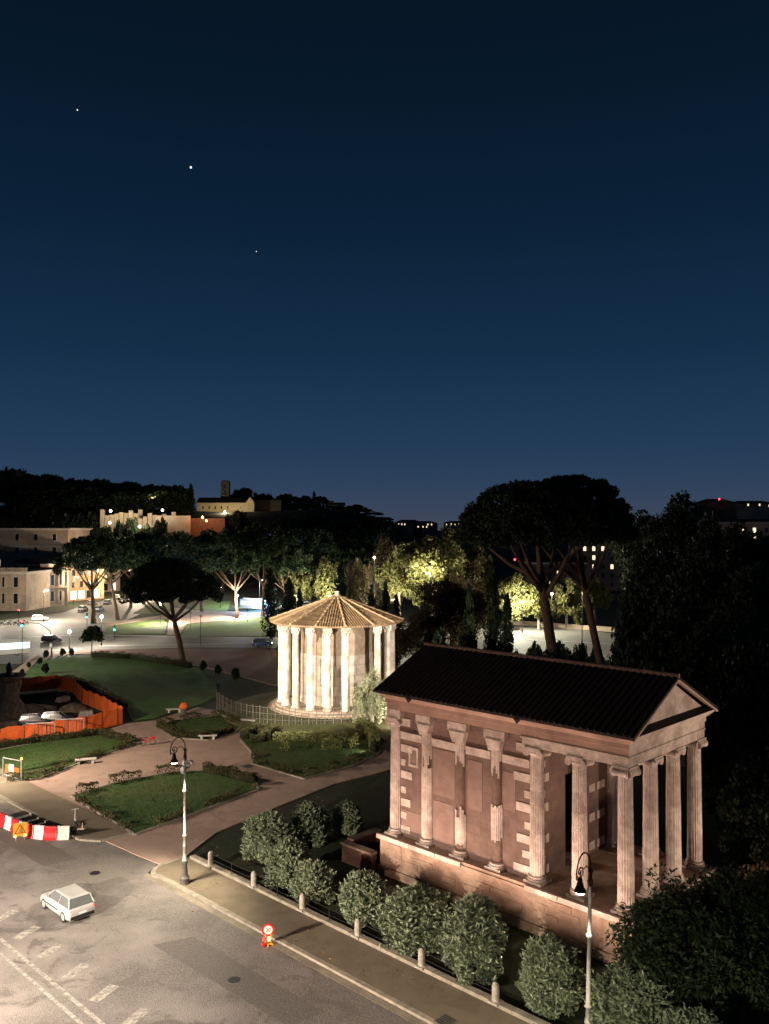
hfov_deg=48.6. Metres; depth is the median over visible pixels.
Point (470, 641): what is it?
holm shrub
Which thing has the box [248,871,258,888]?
bollard
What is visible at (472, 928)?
oleander bush
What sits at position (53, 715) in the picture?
parked car
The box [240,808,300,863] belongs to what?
oleander bush
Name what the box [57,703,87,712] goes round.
dirt heap
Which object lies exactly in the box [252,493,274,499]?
pine tree
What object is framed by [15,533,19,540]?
window
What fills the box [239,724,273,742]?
hedge
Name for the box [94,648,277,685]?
pavement
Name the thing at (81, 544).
pine tree
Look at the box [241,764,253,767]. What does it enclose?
drain cover
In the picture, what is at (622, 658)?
holm shrub
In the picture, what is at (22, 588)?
corner palazzo
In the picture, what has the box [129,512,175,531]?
terrace wall
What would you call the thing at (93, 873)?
manhole cover
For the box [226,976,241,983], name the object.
manhole cover
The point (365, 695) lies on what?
olive tree
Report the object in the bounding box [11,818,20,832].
road barrier
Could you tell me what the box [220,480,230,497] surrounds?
bell tower
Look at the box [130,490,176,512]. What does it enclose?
oak tree
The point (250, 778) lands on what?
hedge
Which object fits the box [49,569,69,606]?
palazzo wing
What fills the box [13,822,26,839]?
warning sign
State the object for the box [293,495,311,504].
pine tree
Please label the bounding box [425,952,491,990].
iron railing
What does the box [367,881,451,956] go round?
oleander bush
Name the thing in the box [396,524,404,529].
house
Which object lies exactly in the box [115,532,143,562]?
oak tree
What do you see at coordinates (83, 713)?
slab stack
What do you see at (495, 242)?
sky
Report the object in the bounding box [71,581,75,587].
window
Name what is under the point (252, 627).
lawn
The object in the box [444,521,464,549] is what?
house
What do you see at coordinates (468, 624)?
cypress tree
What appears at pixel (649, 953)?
evergreen tree
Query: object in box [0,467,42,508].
pine tree
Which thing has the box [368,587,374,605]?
cypress tree
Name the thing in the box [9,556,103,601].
shop house
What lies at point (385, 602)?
cypress tree
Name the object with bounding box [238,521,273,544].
oak tree
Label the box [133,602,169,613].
lawn
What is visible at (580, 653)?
holm shrub
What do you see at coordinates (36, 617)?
car
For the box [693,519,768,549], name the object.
river house
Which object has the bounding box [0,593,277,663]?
road
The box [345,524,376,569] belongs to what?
oak tree
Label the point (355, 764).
kerb
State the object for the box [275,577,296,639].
cypress tree
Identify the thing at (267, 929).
speed sign
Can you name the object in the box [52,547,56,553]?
window
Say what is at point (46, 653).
topiary shrub
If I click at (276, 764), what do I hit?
hedge
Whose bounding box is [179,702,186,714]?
litter bin
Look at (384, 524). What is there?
pine tree
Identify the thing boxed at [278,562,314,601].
plane tree
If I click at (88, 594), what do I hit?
window
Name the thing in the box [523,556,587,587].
river house
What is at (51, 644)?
signal gantry
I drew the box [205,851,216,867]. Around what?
bollard
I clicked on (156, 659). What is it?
hedge
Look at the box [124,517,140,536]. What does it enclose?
oak tree
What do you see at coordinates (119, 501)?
oak tree
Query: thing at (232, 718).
hedge
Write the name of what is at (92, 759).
stone bench
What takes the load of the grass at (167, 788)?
on the lawn at (142, 788)
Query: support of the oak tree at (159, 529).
on the hill
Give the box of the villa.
[325,501,344,506]
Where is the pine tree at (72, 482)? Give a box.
[59,477,91,491]
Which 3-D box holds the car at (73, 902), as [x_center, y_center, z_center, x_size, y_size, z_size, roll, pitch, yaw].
[-20.266,24.689,54.371,4.356,1.505,2.020,-1,-2,44]
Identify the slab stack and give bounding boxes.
[55,695,70,702]
[78,710,92,716]
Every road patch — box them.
[0,827,77,865]
[65,862,138,888]
[154,937,323,1023]
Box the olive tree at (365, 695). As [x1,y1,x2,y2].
[351,665,386,723]
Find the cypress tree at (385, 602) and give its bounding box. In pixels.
[380,581,389,640]
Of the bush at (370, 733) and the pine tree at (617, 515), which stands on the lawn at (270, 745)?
the bush at (370, 733)
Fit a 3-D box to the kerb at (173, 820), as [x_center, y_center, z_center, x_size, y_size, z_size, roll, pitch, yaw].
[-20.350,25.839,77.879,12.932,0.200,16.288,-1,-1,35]
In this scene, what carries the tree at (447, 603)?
on the ground at (368, 795)
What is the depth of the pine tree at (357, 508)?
437.51 m
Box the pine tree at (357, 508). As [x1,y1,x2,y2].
[341,504,367,516]
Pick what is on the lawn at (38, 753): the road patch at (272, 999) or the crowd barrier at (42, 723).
the crowd barrier at (42, 723)
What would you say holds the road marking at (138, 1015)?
on the road at (120, 933)
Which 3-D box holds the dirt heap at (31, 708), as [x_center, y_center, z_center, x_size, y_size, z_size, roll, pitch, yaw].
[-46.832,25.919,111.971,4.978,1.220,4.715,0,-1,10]
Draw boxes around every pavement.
[0,768,128,838]
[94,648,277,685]
[155,857,529,1023]
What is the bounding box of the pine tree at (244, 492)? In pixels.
[230,487,258,499]
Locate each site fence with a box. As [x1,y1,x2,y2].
[0,708,122,741]
[17,675,81,701]
[82,688,122,713]
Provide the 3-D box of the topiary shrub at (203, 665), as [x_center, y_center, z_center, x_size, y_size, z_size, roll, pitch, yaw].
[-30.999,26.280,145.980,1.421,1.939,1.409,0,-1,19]
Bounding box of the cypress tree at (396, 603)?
[392,593,402,665]
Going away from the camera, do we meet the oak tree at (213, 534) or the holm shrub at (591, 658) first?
the holm shrub at (591, 658)
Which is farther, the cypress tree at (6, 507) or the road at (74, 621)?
the cypress tree at (6, 507)
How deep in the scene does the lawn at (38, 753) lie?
92.34 m
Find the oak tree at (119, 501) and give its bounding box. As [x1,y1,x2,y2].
[100,490,151,513]
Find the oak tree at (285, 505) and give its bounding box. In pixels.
[284,501,291,510]
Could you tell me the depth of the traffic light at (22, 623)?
152.40 m
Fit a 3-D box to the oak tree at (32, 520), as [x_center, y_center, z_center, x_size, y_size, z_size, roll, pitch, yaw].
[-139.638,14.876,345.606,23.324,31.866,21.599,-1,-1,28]
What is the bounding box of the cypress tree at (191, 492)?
[187,483,197,514]
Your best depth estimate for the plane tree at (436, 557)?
199.69 m
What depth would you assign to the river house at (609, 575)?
329.65 m
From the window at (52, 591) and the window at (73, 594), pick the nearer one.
the window at (52, 591)
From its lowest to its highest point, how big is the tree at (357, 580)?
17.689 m
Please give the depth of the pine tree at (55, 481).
444.07 m
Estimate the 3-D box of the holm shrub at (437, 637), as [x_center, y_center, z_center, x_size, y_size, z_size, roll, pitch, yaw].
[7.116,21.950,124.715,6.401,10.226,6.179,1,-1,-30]
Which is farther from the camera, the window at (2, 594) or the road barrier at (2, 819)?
the window at (2, 594)
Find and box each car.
[17,713,52,725]
[31,615,47,620]
[41,635,61,642]
[41,711,74,720]
[41,883,94,922]
[77,606,87,610]
[95,606,103,610]
[103,599,111,604]
[252,638,271,646]
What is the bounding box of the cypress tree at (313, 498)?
[311,491,316,508]
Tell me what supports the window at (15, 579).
in the corner palazzo
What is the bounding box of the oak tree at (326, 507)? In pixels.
[315,505,337,508]
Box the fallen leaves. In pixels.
[74,682,485,1006]
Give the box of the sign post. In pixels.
[199,615,201,645]
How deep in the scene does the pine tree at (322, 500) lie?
503.21 m
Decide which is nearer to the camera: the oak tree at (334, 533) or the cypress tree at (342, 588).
the cypress tree at (342, 588)
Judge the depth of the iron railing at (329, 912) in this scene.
52.26 m
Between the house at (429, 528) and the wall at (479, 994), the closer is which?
the wall at (479, 994)
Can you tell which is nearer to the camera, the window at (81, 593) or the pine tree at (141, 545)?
the pine tree at (141, 545)
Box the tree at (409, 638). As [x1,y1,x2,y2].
[395,610,437,657]
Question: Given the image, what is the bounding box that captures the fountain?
[0,662,56,727]
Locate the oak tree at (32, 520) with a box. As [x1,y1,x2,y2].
[15,510,59,526]
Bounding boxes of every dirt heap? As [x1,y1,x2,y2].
[25,704,46,712]
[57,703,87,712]
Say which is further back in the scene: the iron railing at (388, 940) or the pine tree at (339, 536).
the pine tree at (339, 536)
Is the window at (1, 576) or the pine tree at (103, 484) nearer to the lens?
the window at (1, 576)
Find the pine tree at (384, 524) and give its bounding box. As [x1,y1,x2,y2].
[369,520,397,533]
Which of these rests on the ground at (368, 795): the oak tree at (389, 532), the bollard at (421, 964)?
the oak tree at (389, 532)
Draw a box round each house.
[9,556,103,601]
[104,568,119,591]
[255,500,283,511]
[395,520,421,534]
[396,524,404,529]
[413,521,437,538]
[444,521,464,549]
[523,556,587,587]
[569,539,623,590]
[693,499,735,518]
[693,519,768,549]
[734,501,768,518]
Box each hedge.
[0,727,135,747]
[7,738,136,781]
[64,675,128,706]
[74,796,130,828]
[75,763,189,793]
[91,651,192,667]
[154,782,259,825]
[156,719,234,738]
[163,709,239,723]
[202,761,258,784]
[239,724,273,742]
[251,750,293,773]
[263,738,307,750]
[272,731,357,741]
[302,746,375,775]
[321,735,359,749]
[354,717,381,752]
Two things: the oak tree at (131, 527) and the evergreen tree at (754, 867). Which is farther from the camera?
the oak tree at (131, 527)
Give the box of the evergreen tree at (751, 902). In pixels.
[653,859,768,1023]
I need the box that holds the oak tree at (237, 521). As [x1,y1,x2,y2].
[225,510,250,533]
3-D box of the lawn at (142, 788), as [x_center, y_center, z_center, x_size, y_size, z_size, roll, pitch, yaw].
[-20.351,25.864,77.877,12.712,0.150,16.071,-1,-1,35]
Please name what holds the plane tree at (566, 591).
on the ground at (368, 795)
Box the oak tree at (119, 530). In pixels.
[112,519,125,538]
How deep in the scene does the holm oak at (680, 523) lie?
147.56 m
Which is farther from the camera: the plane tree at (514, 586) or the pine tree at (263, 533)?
the pine tree at (263, 533)
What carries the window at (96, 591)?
in the shop house at (78, 590)
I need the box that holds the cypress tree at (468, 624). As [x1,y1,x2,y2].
[462,583,475,639]
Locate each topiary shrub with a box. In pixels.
[37,657,42,663]
[41,663,49,673]
[43,649,48,657]
[59,648,65,655]
[69,648,73,655]
[199,660,207,670]
[214,664,222,674]
[231,667,239,679]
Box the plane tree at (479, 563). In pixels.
[461,546,495,625]
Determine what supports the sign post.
on the road at (74, 621)
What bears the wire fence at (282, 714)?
on the kerb wall
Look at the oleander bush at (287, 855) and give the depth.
57.29 m
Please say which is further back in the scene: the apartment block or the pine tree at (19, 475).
the pine tree at (19, 475)
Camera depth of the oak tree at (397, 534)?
397.93 m
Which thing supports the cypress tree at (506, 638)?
on the ground at (368, 795)
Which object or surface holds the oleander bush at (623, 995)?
on the ground at (368, 795)
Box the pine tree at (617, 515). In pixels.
[519,473,639,663]
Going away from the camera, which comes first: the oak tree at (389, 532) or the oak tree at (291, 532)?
the oak tree at (389, 532)
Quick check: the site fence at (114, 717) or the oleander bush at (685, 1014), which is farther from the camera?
the site fence at (114, 717)
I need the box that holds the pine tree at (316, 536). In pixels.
[271,526,343,602]
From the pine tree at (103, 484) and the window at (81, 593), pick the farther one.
the pine tree at (103, 484)
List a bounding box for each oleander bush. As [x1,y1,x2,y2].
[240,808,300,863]
[261,834,311,891]
[285,858,337,904]
[288,799,331,847]
[328,800,364,836]
[334,868,389,929]
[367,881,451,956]
[437,891,508,985]
[514,930,585,1021]
[581,958,675,1023]
[655,1002,723,1023]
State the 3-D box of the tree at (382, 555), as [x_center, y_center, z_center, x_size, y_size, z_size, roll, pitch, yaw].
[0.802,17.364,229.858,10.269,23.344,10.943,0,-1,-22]
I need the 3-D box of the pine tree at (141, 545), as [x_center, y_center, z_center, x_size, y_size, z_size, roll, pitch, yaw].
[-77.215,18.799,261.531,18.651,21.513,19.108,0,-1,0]
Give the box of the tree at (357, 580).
[345,558,374,604]
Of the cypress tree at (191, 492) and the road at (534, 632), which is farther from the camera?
the cypress tree at (191, 492)
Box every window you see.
[1,576,6,587]
[1,593,6,603]
[13,576,17,587]
[13,593,17,603]
[14,547,19,553]
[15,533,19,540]
[33,533,37,540]
[33,547,37,553]
[51,574,54,585]
[51,590,54,601]
[52,533,56,540]
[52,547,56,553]
[70,590,76,599]
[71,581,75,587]
[78,590,84,598]
[79,580,83,587]
[86,589,90,598]
[94,589,99,597]
[104,583,107,590]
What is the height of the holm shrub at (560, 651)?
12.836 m
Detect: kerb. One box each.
[0,742,135,782]
[0,794,438,1023]
[70,770,260,834]
[160,715,240,740]
[240,737,386,778]
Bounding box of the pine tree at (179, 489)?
[168,484,195,501]
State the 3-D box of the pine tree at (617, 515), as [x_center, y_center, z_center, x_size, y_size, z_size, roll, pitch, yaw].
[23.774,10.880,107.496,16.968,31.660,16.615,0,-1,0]
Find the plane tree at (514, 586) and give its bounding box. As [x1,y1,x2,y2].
[497,572,530,623]
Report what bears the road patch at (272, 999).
on the road at (120, 933)
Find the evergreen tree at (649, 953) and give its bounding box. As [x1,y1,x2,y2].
[604,861,765,1023]
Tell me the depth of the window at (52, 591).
264.86 m
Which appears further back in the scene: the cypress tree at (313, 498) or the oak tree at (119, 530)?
the cypress tree at (313, 498)
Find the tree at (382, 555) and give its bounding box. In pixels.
[368,533,403,604]
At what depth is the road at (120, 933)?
48.35 m
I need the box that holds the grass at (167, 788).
[0,716,383,832]
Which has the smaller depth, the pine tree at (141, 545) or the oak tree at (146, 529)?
the pine tree at (141, 545)
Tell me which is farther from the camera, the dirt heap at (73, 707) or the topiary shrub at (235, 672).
the topiary shrub at (235, 672)
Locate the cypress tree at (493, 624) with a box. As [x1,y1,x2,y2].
[483,573,502,650]
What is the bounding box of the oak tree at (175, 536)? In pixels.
[157,531,194,557]
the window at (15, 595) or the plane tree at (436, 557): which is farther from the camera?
the window at (15, 595)
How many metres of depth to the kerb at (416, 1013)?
51.16 m
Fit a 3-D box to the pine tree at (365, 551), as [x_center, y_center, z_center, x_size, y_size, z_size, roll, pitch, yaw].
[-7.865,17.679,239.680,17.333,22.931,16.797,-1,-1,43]
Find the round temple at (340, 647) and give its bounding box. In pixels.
[269,591,403,718]
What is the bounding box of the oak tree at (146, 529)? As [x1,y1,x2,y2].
[140,523,151,534]
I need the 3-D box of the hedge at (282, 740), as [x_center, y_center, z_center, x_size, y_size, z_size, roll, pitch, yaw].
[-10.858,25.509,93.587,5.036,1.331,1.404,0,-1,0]
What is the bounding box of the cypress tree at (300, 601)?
[294,588,303,608]
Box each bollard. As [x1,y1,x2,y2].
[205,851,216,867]
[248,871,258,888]
[296,893,307,912]
[351,918,364,939]
[414,948,427,970]
[488,981,503,1006]
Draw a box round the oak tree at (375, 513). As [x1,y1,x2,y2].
[361,512,383,515]
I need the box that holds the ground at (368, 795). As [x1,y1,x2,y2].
[0,531,768,1023]
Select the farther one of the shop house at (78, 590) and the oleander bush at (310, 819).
the shop house at (78, 590)
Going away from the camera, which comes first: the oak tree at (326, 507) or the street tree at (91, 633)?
the street tree at (91, 633)
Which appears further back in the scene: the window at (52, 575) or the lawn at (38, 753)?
the window at (52, 575)
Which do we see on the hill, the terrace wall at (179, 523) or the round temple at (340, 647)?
the terrace wall at (179, 523)
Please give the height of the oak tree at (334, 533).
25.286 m
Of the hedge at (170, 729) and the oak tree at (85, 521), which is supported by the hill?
the oak tree at (85, 521)
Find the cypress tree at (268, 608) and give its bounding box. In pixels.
[260,567,278,637]
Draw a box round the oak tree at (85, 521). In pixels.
[57,511,103,537]
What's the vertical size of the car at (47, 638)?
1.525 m
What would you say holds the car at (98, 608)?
on the road at (74, 621)
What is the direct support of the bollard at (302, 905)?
on the wall at (479, 994)
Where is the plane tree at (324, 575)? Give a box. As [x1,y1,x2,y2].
[307,554,339,600]
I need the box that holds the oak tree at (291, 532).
[267,525,303,578]
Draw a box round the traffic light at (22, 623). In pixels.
[21,620,23,664]
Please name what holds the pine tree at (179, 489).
on the hill
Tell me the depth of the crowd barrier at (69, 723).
99.62 m
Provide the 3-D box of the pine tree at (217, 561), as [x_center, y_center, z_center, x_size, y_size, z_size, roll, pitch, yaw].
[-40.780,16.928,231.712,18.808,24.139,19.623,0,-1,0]
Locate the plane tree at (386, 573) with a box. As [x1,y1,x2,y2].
[373,541,423,613]
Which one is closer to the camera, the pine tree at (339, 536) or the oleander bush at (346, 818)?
the oleander bush at (346, 818)
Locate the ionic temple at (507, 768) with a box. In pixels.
[373,642,730,978]
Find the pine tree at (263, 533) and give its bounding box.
[230,526,293,615]
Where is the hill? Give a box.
[0,505,523,589]
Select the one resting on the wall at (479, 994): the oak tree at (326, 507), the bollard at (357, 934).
the bollard at (357, 934)
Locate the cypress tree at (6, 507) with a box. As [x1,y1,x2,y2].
[0,466,10,513]
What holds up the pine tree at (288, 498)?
on the hill
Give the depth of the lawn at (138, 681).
136.27 m
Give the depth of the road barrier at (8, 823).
68.94 m
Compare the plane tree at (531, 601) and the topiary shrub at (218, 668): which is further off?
the plane tree at (531, 601)
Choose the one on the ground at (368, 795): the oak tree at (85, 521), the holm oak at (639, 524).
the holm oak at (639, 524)
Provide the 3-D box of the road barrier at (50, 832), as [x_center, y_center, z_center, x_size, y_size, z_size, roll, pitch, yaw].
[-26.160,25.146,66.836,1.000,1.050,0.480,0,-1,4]
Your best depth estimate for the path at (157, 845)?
83.25 m
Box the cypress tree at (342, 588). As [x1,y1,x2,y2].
[331,559,349,597]
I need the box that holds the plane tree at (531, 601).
[520,583,554,629]
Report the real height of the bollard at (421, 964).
1.050 m
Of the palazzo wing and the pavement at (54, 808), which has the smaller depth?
the pavement at (54, 808)
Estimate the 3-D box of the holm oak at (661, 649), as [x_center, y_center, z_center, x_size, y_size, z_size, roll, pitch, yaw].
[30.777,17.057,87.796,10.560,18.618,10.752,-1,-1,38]
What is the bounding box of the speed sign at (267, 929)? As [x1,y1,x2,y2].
[261,923,273,946]
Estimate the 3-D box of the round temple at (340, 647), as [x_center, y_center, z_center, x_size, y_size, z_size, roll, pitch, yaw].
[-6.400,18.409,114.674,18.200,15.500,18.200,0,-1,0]
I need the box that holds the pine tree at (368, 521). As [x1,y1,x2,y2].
[355,515,381,530]
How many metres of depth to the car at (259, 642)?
175.25 m
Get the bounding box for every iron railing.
[213,854,250,877]
[256,874,299,900]
[305,897,354,926]
[361,923,418,956]
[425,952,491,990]
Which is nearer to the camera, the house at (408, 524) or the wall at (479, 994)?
the wall at (479, 994)
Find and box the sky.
[0,0,768,530]
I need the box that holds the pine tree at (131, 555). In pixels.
[75,537,141,619]
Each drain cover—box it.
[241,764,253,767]
[433,1014,456,1023]
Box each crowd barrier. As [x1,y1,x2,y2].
[24,722,54,732]
[55,718,83,732]
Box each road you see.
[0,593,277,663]
[0,799,427,1023]
[243,616,616,669]
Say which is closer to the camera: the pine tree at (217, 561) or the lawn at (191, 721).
the lawn at (191, 721)
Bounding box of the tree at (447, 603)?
[413,570,491,645]
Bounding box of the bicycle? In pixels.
[140,735,155,745]
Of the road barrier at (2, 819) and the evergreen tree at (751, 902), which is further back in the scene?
the road barrier at (2, 819)
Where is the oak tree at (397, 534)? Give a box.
[383,527,405,541]
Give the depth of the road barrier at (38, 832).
66.88 m
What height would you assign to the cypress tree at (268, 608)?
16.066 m
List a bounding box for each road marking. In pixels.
[0,635,613,660]
[0,909,149,1023]
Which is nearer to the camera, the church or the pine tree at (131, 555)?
the pine tree at (131, 555)
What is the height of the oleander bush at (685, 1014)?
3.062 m
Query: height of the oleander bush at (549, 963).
3.744 m
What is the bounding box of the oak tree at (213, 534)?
[196,528,219,556]
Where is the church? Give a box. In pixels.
[196,497,256,511]
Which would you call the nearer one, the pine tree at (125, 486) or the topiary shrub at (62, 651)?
the topiary shrub at (62, 651)
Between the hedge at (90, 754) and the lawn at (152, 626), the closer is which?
the hedge at (90, 754)
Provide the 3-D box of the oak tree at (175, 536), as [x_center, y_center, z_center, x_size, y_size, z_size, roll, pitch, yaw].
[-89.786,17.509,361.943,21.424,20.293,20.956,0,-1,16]
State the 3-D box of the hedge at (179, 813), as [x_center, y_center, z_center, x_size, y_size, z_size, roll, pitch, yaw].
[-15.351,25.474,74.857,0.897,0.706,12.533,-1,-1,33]
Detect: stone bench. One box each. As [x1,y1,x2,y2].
[75,757,95,764]
[166,708,179,712]
[198,734,216,739]
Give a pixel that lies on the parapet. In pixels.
(571, 626)
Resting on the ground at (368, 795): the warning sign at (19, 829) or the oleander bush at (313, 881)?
the oleander bush at (313, 881)
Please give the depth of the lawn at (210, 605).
268.08 m
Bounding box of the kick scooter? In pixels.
[71,823,88,829]
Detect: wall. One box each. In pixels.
[100,510,142,536]
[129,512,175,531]
[155,516,190,534]
[190,518,224,536]
[190,854,550,1023]
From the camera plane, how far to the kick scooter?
68.25 m
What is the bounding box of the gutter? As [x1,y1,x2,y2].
[0,799,425,1023]
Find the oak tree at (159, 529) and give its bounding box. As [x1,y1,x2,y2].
[151,517,167,537]
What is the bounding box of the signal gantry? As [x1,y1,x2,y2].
[25,621,52,656]
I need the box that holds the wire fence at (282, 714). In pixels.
[217,693,366,724]
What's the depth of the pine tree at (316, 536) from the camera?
232.20 m
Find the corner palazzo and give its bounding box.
[0,567,53,610]
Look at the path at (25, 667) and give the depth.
153.50 m
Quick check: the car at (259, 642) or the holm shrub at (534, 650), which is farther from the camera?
the car at (259, 642)
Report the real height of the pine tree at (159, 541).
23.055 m
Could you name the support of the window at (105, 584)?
in the shop house at (107, 586)
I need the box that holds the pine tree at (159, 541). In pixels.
[121,533,179,603]
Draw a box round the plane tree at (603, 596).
[587,578,614,622]
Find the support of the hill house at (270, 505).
on the hill
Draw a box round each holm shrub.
[415,627,448,652]
[458,630,477,647]
[526,639,541,655]
[541,640,573,659]
[571,642,587,661]
[584,648,595,662]
[603,650,636,667]
[610,590,664,668]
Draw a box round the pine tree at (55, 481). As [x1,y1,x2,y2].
[29,473,66,487]
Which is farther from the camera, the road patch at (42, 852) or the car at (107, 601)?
the car at (107, 601)
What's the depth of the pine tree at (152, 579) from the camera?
148.03 m
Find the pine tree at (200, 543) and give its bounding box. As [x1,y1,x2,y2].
[163,533,233,611]
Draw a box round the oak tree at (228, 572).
[206,527,240,590]
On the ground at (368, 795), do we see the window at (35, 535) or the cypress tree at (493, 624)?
the cypress tree at (493, 624)
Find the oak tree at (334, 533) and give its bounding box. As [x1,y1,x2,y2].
[300,528,348,577]
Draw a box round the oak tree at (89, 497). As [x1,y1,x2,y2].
[50,487,117,515]
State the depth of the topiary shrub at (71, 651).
163.10 m
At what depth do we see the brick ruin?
61.89 m
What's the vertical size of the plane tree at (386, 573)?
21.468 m
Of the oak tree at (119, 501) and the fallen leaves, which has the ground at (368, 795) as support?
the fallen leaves
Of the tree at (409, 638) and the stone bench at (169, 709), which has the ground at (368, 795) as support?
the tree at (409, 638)
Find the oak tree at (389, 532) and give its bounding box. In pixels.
[369,526,404,569]
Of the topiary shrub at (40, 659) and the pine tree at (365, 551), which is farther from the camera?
the pine tree at (365, 551)
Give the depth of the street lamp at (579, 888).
37.51 m
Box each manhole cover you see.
[89,871,100,875]
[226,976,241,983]
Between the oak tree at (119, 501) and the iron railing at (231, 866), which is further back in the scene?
the oak tree at (119, 501)
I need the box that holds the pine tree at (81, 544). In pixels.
[52,535,130,623]
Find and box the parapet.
[485,618,614,631]
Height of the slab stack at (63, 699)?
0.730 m
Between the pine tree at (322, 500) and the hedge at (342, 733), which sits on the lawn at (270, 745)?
the hedge at (342, 733)
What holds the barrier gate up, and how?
on the lawn at (38, 753)
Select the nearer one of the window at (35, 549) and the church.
the window at (35, 549)
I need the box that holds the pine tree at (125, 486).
[106,481,145,494]
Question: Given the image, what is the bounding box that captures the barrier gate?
[2,757,22,780]
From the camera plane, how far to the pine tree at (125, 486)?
455.12 m
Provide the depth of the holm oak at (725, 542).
137.88 m
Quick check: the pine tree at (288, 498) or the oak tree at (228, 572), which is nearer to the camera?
the oak tree at (228, 572)
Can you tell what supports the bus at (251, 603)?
on the ground at (368, 795)
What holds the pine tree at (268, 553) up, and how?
on the ground at (368, 795)
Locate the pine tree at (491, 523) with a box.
[452,479,607,650]
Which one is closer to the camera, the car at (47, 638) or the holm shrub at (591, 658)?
the holm shrub at (591, 658)
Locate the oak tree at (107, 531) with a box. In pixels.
[98,525,117,539]
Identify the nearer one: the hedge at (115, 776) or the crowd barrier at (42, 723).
the hedge at (115, 776)
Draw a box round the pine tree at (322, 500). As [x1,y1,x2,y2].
[311,496,328,503]
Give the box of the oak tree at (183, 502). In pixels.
[160,491,194,515]
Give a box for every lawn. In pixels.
[0,735,130,778]
[24,656,216,720]
[73,771,256,832]
[105,618,166,634]
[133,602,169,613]
[169,716,238,731]
[181,617,277,636]
[194,600,230,610]
[223,691,390,736]
[242,734,384,777]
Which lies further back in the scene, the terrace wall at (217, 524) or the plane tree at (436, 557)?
the terrace wall at (217, 524)
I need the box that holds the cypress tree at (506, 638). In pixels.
[498,592,515,652]
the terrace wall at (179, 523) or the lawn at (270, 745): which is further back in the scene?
the terrace wall at (179, 523)
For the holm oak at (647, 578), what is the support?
on the ground at (368, 795)
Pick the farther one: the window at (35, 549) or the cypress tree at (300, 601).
the window at (35, 549)
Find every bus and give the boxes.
[0,637,29,654]
[240,598,275,608]
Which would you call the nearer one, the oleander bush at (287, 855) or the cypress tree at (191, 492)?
the oleander bush at (287, 855)
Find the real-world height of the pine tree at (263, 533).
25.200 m
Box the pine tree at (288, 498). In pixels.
[275,493,296,503]
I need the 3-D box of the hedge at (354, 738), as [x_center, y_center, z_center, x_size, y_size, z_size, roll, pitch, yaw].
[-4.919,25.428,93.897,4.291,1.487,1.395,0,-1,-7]
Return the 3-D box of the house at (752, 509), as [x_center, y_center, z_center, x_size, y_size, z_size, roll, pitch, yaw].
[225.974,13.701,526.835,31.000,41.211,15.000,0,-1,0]
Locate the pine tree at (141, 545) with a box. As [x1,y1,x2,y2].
[118,539,160,607]
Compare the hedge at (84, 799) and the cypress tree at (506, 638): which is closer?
the hedge at (84, 799)
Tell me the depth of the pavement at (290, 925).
48.77 m
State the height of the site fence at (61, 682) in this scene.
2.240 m
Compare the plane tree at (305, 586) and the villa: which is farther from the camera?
the villa
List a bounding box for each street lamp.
[170,737,193,884]
[574,852,592,1023]
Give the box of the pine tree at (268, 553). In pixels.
[250,534,314,591]
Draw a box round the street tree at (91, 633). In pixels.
[79,625,104,651]
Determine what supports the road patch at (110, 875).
on the road at (120, 933)
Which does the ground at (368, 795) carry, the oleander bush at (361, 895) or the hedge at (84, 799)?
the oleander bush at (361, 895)
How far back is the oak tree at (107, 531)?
372.83 m
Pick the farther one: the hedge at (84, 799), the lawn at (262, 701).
the lawn at (262, 701)
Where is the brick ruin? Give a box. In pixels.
[340,827,381,872]
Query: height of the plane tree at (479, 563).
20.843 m
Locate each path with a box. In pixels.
[0,707,390,863]
[13,650,275,685]
[106,608,265,635]
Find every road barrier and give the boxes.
[0,812,6,827]
[4,815,13,830]
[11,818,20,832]
[25,823,34,838]
[32,824,45,839]
[43,826,56,840]
[56,825,69,839]
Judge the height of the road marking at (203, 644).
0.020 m
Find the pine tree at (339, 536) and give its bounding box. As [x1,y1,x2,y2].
[303,533,357,568]
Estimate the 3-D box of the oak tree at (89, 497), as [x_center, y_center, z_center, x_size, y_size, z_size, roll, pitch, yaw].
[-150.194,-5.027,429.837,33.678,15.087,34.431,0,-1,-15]
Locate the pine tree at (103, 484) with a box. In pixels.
[81,478,123,491]
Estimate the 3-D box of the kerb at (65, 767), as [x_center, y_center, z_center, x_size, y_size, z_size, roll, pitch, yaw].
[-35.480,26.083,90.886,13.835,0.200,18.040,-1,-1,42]
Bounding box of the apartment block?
[0,527,92,567]
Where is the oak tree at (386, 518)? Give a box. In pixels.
[378,517,393,520]
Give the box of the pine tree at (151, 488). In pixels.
[139,484,172,493]
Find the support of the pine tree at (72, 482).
on the hill
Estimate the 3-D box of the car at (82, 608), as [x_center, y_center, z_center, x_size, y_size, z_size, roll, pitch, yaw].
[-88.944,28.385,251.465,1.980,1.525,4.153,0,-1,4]
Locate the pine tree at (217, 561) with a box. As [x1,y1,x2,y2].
[199,530,264,617]
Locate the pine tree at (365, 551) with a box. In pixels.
[333,534,378,573]
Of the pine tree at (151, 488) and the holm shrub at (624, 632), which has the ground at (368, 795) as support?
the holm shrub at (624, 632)
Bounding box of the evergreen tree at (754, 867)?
[736,861,768,958]
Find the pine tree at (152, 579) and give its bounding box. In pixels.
[118,557,223,661]
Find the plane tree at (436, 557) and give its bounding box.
[393,525,466,593]
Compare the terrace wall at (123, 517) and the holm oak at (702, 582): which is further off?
the terrace wall at (123, 517)
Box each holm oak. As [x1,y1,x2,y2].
[608,509,663,593]
[616,534,688,642]
[634,587,724,766]
[645,490,724,562]
[660,535,733,628]
[686,509,754,573]
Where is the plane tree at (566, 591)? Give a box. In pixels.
[549,578,592,628]

